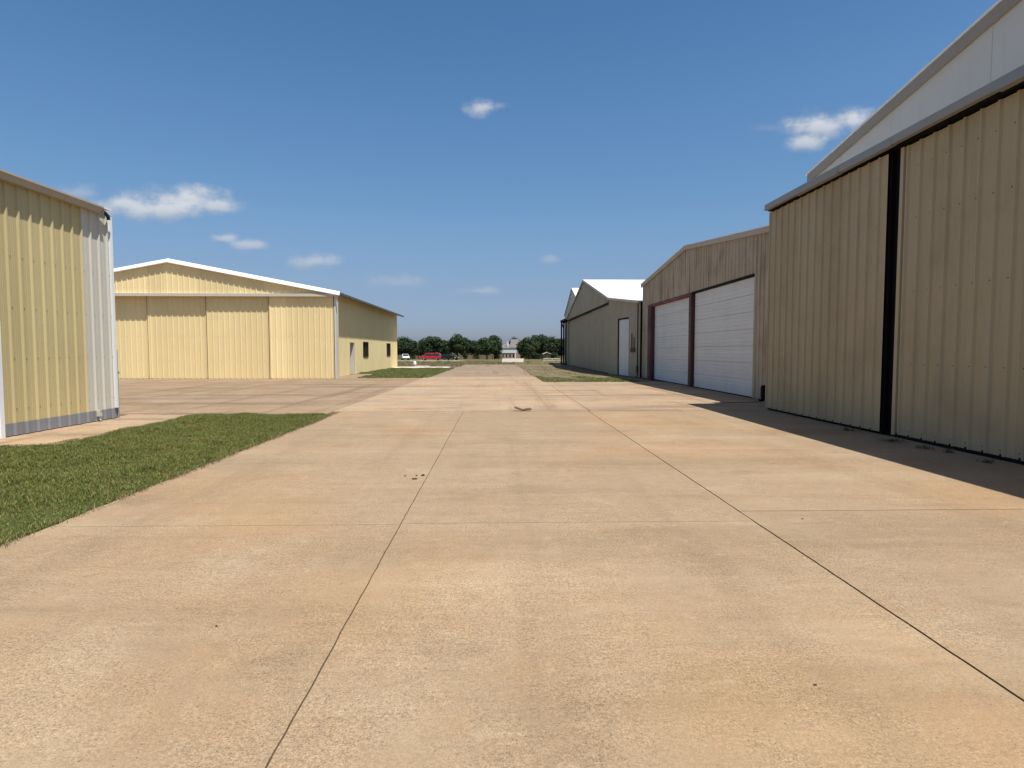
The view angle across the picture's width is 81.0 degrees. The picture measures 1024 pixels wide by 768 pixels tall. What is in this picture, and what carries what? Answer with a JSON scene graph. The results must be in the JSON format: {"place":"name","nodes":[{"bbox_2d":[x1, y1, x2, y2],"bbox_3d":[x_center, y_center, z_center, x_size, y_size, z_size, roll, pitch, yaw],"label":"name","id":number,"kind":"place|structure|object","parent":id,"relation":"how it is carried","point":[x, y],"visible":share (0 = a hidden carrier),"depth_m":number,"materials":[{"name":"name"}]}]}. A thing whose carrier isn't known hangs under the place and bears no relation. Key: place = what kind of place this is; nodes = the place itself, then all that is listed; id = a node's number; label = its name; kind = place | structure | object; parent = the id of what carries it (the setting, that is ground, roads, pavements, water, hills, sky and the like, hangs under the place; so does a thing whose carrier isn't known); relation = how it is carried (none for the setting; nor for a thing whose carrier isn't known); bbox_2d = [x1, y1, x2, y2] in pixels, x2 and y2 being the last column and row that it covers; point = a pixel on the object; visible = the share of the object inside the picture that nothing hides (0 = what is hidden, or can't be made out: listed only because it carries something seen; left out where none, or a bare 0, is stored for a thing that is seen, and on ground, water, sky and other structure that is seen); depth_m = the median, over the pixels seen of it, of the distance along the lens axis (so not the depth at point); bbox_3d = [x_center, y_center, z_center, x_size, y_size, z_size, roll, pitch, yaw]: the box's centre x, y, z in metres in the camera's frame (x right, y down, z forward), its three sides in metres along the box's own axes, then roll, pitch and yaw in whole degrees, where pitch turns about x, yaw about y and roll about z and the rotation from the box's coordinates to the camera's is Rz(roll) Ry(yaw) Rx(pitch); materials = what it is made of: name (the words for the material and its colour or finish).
{"place":"outdoors","nodes":[
{"label":"outdoors","id":0,"kind":"place"},
{"bbox_2d":[0,414,193,446],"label":"path","id":1,"kind":"structure","parent":0,"point":[80,431],"depth_m":12.02,"materials":[{"name":"concrete"}]},
{"bbox_2d":[0,412,329,547],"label":"lawn","id":2,"kind":"structure","parent":0,"point":[44,511],"depth_m":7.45,"materials":[{"name":"plant"}]},
{"bbox_2d":[1,365,663,545],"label":"subgrade","id":3,"kind":"structure","parent":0,"point":[331,414],"depth_m":32.61,"materials":[{"name":"brown soil"}]},
{"bbox_2d":[0,169,119,438],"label":"hangar","id":4,"kind":"structure","parent":3,"relation":"on","point":[58,358],"depth_m":12.23,"materials":[{"name":"yellow paint"}]},
{"bbox_2d":[0,327,5,438],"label":"door","id":5,"kind":"structure","parent":4,"relation":"in","point":[2,414],"depth_m":10.91,"materials":[{"name":"white paint"}]},
{"bbox_2d":[114,258,403,378],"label":"hangar","id":6,"kind":"structure","parent":3,"relation":"on","point":[176,319],"depth_m":34.07,"materials":[{"name":"yellow paint"}]},
{"bbox_2d":[115,296,150,378],"bbox_3d":[-22.470,-2.674,34.071,3.840,4.740,0.065,0,3,-1],"label":"door leaf","id":7,"kind":"structure","parent":6,"relation":"in","point":[130,311],"depth_m":34.09,"materials":[{"name":"yellow paint"}]},
{"bbox_2d":[147,296,208,378],"bbox_3d":[-18.929,-2.674,34.080,3.440,4.740,0.065,0,3,-1],"label":"door leaf","id":8,"kind":"structure","parent":6,"relation":"in","point":[177,325],"depth_m":34.07,"materials":[{"name":"yellow paint"}]},
{"bbox_2d":[206,296,270,378],"bbox_3d":[-15.493,-2.674,34.085,3.630,4.740,0.065,0,3,-1],"label":"door leaf","id":9,"kind":"structure","parent":6,"relation":"in","point":[237,326],"depth_m":34.08,"materials":[{"name":"yellow paint"}]},
{"bbox_2d":[268,296,334,378],"bbox_3d":[-11.937,-2.674,34.084,3.680,4.740,0.065,0,3,-1],"label":"door leaf","id":10,"kind":"structure","parent":6,"relation":"in","point":[301,328],"depth_m":34.08,"materials":[{"name":"yellow paint"}]},
{"bbox_2d":[349,342,354,374],"bbox_3d":[-10.813,-1.723,40.009,0.340,2.180,1.300,0,3,-1],"label":"door","id":11,"kind":"structure","parent":6,"relation":"in","point":[351,344],"depth_m":40.58,"materials":[{"name":"grey paint"}]},
{"bbox_2d":[363,342,368,356],"bbox_3d":[-10.824,-2.549,44.220,0.170,1.120,1.700,0,3,-1],"label":"window","id":12,"kind":"structure","parent":6,"relation":"in","point":[365,344],"depth_m":44.26,"materials":[{"name":"black glass"}]},
{"bbox_2d":[387,343,390,355],"bbox_3d":[-11.056,-3.067,53.503,0.170,1.120,1.700,0,3,-1],"label":"window","id":13,"kind":"structure","parent":6,"relation":"in","point":[388,344],"depth_m":53.50,"materials":[{"name":"black glass"}]},
{"bbox_2d":[118,374,421,415],"bbox_3d":[-23.851,0.105,27.784,37.681,0.102,26.220,0,3,-1],"label":"hangar apron","id":14,"kind":"object","parent":3,"relation":"on","point":[211,396],"visible":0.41,"depth_m":21.89,"materials":[{"name":"brown concrete"}]},
{"bbox_2d":[392,366,449,367],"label":"taxiway","id":15,"kind":"structure","parent":3,"relation":"on","point":[419,367],"depth_m":55.50,"materials":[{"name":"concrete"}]},
{"bbox_2d":[432,365,533,376],"bbox_3d":[-2.184,-1.279,52.501,6.502,0.100,32.243,0,3,-1],"label":"lane end","id":16,"kind":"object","parent":3,"relation":"on","point":[489,371],"visible":0.92,"depth_m":45.79,"materials":[{"name":"grey concrete"}]},
{"bbox_2d":[0,411,1023,767],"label":"lane","id":17,"kind":"structure","parent":3,"relation":"on","point":[610,589],"depth_m":3.79,"materials":[{"name":"concrete"}]},
{"bbox_2d":[514,406,531,410],"bbox_3d":[0.291,0.645,15.869,0.450,0.114,0.168,0,3,-1],"label":"bark piece","id":18,"kind":"object","parent":17,"relation":"on","point":[522,409],"visible":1,"depth_m":15.84,"materials":[{"name":"wood"}]},
{"bbox_2d":[880,438,903,441],"bbox_3d":[6.675,0.988,10.569,0.568,0.050,0.482,0,3,-1],"label":"weed","id":19,"kind":"object","parent":17,"relation":"on","point":[891,440],"visible":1,"depth_m":10.59,"materials":[{"name":"green plant"}]},
{"bbox_2d":[942,447,953,452],"bbox_3d":[6.826,1.034,9.405,0.222,0.086,0.170,3,4,41],"label":"weed","id":20,"kind":"object","parent":17,"relation":"on","point":[946,451],"visible":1,"depth_m":9.39,"materials":[{"name":"green plant"}]},
{"bbox_2d":[973,458,993,462],"bbox_3d":[6.836,1.099,8.586,0.352,0.049,0.356,0,3,-1],"label":"weed","id":21,"kind":"object","parent":17,"relation":"on","point":[990,460],"visible":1,"depth_m":8.58,"materials":[{"name":"green plant"}]},
{"bbox_2d":[764,0,1023,464],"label":"hangar","id":22,"kind":"structure","parent":3,"relation":"on","point":[895,300],"depth_m":10.66,"materials":[{"name":"beige paint"}]},
{"bbox_2d":[765,154,888,430],"bbox_3d":[6.959,-1.831,13.782,0.034,5.220,4.870,0,3,-1],"label":"door leaf","id":23,"kind":"structure","parent":22,"relation":"in","point":[825,295],"depth_m":13.15,"materials":[{"name":"beige paint"}]},
{"bbox_2d":[891,89,1023,460],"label":"door leaf","id":24,"kind":"structure","parent":22,"relation":"in","point":[958,363],"depth_m":9.49,"materials":[{"name":"beige paint"}]},
{"bbox_2d":[357,367,453,377],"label":"grass","id":25,"kind":"structure","parent":0,"point":[402,372],"depth_m":42.05,"materials":[{"name":"green plant"}]},
{"bbox_2d":[0,0,997,345],"label":"sky","id":26,"kind":"structure","parent":0,"point":[449,167],"materials":[{"name":"blue"}]},
{"bbox_2d":[397,353,641,375],"bbox_3d":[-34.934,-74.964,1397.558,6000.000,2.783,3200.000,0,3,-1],"label":"ground","id":27,"kind":"structure","parent":0,"point":[484,360],"depth_m":151.94,"materials":[{"name":"green plant"}]},
{"bbox_2d":[401,354,409,359],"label":"car","id":28,"kind":"object","parent":27,"relation":"on","point":[405,356],"visible":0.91,"depth_m":170.15,"materials":[{"name":"white paint"}]},
{"bbox_2d":[397,336,419,355],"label":"tree","id":29,"kind":"object","parent":27,"relation":"on","point":[405,345],"visible":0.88,"depth_m":236.45,"materials":[{"name":"green plant"}]},
{"bbox_2d":[415,343,422,358],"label":"tree","id":30,"kind":"object","parent":27,"relation":"on","point":[418,354],"visible":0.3,"depth_m":253.50,"materials":[{"name":"green plant"}]},
{"bbox_2d":[419,353,441,359],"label":"station wagon","id":31,"kind":"object","parent":27,"relation":"on","point":[435,356],"visible":0.9,"depth_m":158.40,"materials":[{"name":"red paint"}]},
{"bbox_2d":[419,336,444,354],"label":"tree","id":32,"kind":"object","parent":27,"relation":"on","point":[431,344],"visible":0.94,"depth_m":241.19,"materials":[{"name":"green plant"}]},
{"bbox_2d":[442,354,458,359],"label":"car","id":33,"kind":"object","parent":27,"relation":"on","point":[448,356],"visible":0.93,"depth_m":170.83,"materials":[{"name":"black paint"}]},
{"bbox_2d":[444,333,470,356],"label":"tree","id":34,"kind":"object","parent":27,"relation":"on","point":[458,343],"visible":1,"depth_m":237.32,"materials":[{"name":"green plant"}]},
{"bbox_2d":[461,340,471,355],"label":"tree","id":35,"kind":"object","parent":27,"relation":"on","point":[468,350],"visible":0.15,"depth_m":273.87,"materials":[{"name":"green plant"}]},
{"bbox_2d":[469,340,481,354],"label":"tree","id":36,"kind":"object","parent":27,"relation":"on","point":[473,347],"visible":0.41,"depth_m":270.27,"materials":[{"name":"green plant"}]},
{"bbox_2d":[397,355,564,358],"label":"plank fence","id":37,"kind":"object","parent":27,"relation":"on","point":[490,356],"visible":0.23,"depth_m":261.55,"materials":[{"name":"brown wood"}]},
{"bbox_2d":[397,360,564,366],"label":"grass","id":38,"kind":"structure","parent":27,"relation":"on","point":[405,363],"depth_m":74.78,"materials":[{"name":"green plant"}]},
{"bbox_2d":[475,337,497,358],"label":"tree","id":39,"kind":"object","parent":27,"relation":"on","point":[486,346],"visible":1,"depth_m":233.42,"materials":[{"name":"green plant"}]},
{"bbox_2d":[488,335,502,354],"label":"tree","id":40,"kind":"object","parent":27,"relation":"on","point":[497,339],"visible":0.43,"depth_m":249.73,"materials":[{"name":"green plant"}]},
{"bbox_2d":[494,353,500,358],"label":"bush","id":41,"kind":"object","parent":27,"relation":"on","point":[496,356],"visible":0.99,"depth_m":249.36,"materials":[{"name":"green plant"}]},
{"bbox_2d":[500,339,519,357],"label":"house","id":42,"kind":"structure","parent":27,"relation":"on","point":[510,350],"depth_m":299.73,"materials":[{"name":"white brick"}]},
{"bbox_2d":[502,358,523,361],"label":"barrier","id":43,"kind":"object","parent":27,"relation":"on","point":[513,359],"visible":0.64,"depth_m":83.71,"materials":[{"name":"concrete"}]},
{"bbox_2d":[516,336,540,358],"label":"tree","id":44,"kind":"object","parent":27,"relation":"on","point":[529,346],"visible":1,"depth_m":235.99,"materials":[{"name":"green plant"}]},
{"bbox_2d":[531,351,538,358],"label":"bush","id":45,"kind":"object","parent":27,"relation":"on","point":[534,355],"visible":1,"depth_m":227.62,"materials":[{"name":"green plant"}]},
{"bbox_2d":[530,334,544,358],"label":"tree","id":46,"kind":"object","parent":27,"relation":"on","point":[539,338],"visible":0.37,"depth_m":244.23,"materials":[{"name":"green plant"}]},
{"bbox_2d":[539,335,558,357],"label":"tree","id":47,"kind":"object","parent":27,"relation":"on","point":[546,346],"visible":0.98,"depth_m":238.26,"materials":[{"name":"green plant"}]},
{"bbox_2d":[543,358,560,360],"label":"rail barrier","id":48,"kind":"object","parent":27,"relation":"on","point":[552,359],"visible":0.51,"depth_m":100.03,"materials":[{"name":"metal"}]},
{"bbox_2d":[550,352,557,357],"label":"bush","id":49,"kind":"object","parent":27,"relation":"on","point":[553,355],"visible":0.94,"depth_m":225.81,"materials":[{"name":"green plant"}]},
{"bbox_2d":[550,338,562,357],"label":"tree","id":50,"kind":"object","parent":27,"relation":"on","point":[558,347],"visible":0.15,"depth_m":243.01,"materials":[{"name":"green plant"}]},
{"bbox_2d":[558,342,564,354],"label":"tree","id":51,"kind":"object","parent":27,"relation":"on","point":[562,348],"visible":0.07,"depth_m":235.33,"materials":[{"name":"green plant"}]},
{"bbox_2d":[564,288,578,317],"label":"hangar","id":52,"kind":"structure","parent":27,"relation":"on","point":[573,292],"depth_m":68.52,"materials":[{"name":"beige paint"}]},
{"bbox_2d":[560,280,644,376],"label":"hangar","id":53,"kind":"structure","parent":27,"relation":"on","point":[601,325],"depth_m":44.05,"materials":[{"name":"beige paint"}]},
{"bbox_2d":[569,317,578,366],"bbox_3d":[6.312,-4.199,60.587,0.050,4.770,8.100,0,3,-1],"label":"door leaf","id":54,"kind":"structure","parent":53,"relation":"in","point":[574,324],"depth_m":60.48,"materials":[{"name":"beige paint"}]},
{"bbox_2d":[579,312,591,368],"bbox_3d":[6.450,-3.756,52.650,0.050,4.770,8.000,0,3,-1],"label":"door leaf","id":55,"kind":"structure","parent":53,"relation":"in","point":[585,321],"depth_m":52.54,"materials":[{"name":"beige paint"}]},
{"bbox_2d":[591,305,608,372],"bbox_3d":[6.587,-3.317,44.788,0.050,4.770,7.950,0,3,-1],"label":"door leaf","id":56,"kind":"structure","parent":53,"relation":"in","point":[600,317],"depth_m":44.69,"materials":[{"name":"beige paint"}]},
{"bbox_2d":[617,317,628,375],"bbox_3d":[7.036,-2.336,37.895,0.080,3.640,1.940,-1,3,-9],"label":"door","id":57,"kind":"structure","parent":53,"relation":"in","point":[623,323],"depth_m":37.93,"materials":[{"name":"white paint"}]},
{"bbox_2d":[640,225,768,400],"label":"hangar","id":58,"kind":"structure","parent":27,"relation":"on","point":[704,317],"depth_m":23.88,"materials":[{"name":"beige paint"}]},
{"bbox_2d":[654,297,688,385],"bbox_3d":[7.921,-2.065,29.738,0.055,4.008,6.360,0,3,-1],"label":"overhead door","id":59,"kind":"structure","parent":58,"relation":"in","point":[672,318],"depth_m":29.55,"materials":[{"name":"white paint"}]},
{"bbox_2d":[694,277,754,397],"bbox_3d":[8.029,-1.721,23.037,0.055,4.068,6.060,0,3,-1],"label":"overhead door","id":60,"kind":"structure","parent":58,"relation":"in","point":[724,315],"depth_m":22.53,"materials":[{"name":"white paint"}]},
{"bbox_2d":[333,377,772,412],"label":"pavement","id":61,"kind":"structure","parent":0,"point":[427,394],"depth_m":20.41,"materials":[{"name":"concrete"}]},
{"bbox_2d":[515,361,657,381],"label":"dry ground","id":62,"kind":"structure","parent":0,"point":[568,367],"depth_m":44.03,"materials":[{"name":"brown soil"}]},
{"bbox_2d":[534,376,641,381],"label":"grass","id":63,"kind":"structure","parent":62,"relation":"on","point":[585,379],"depth_m":32.40,"materials":[{"name":"green plant"}]}
]}

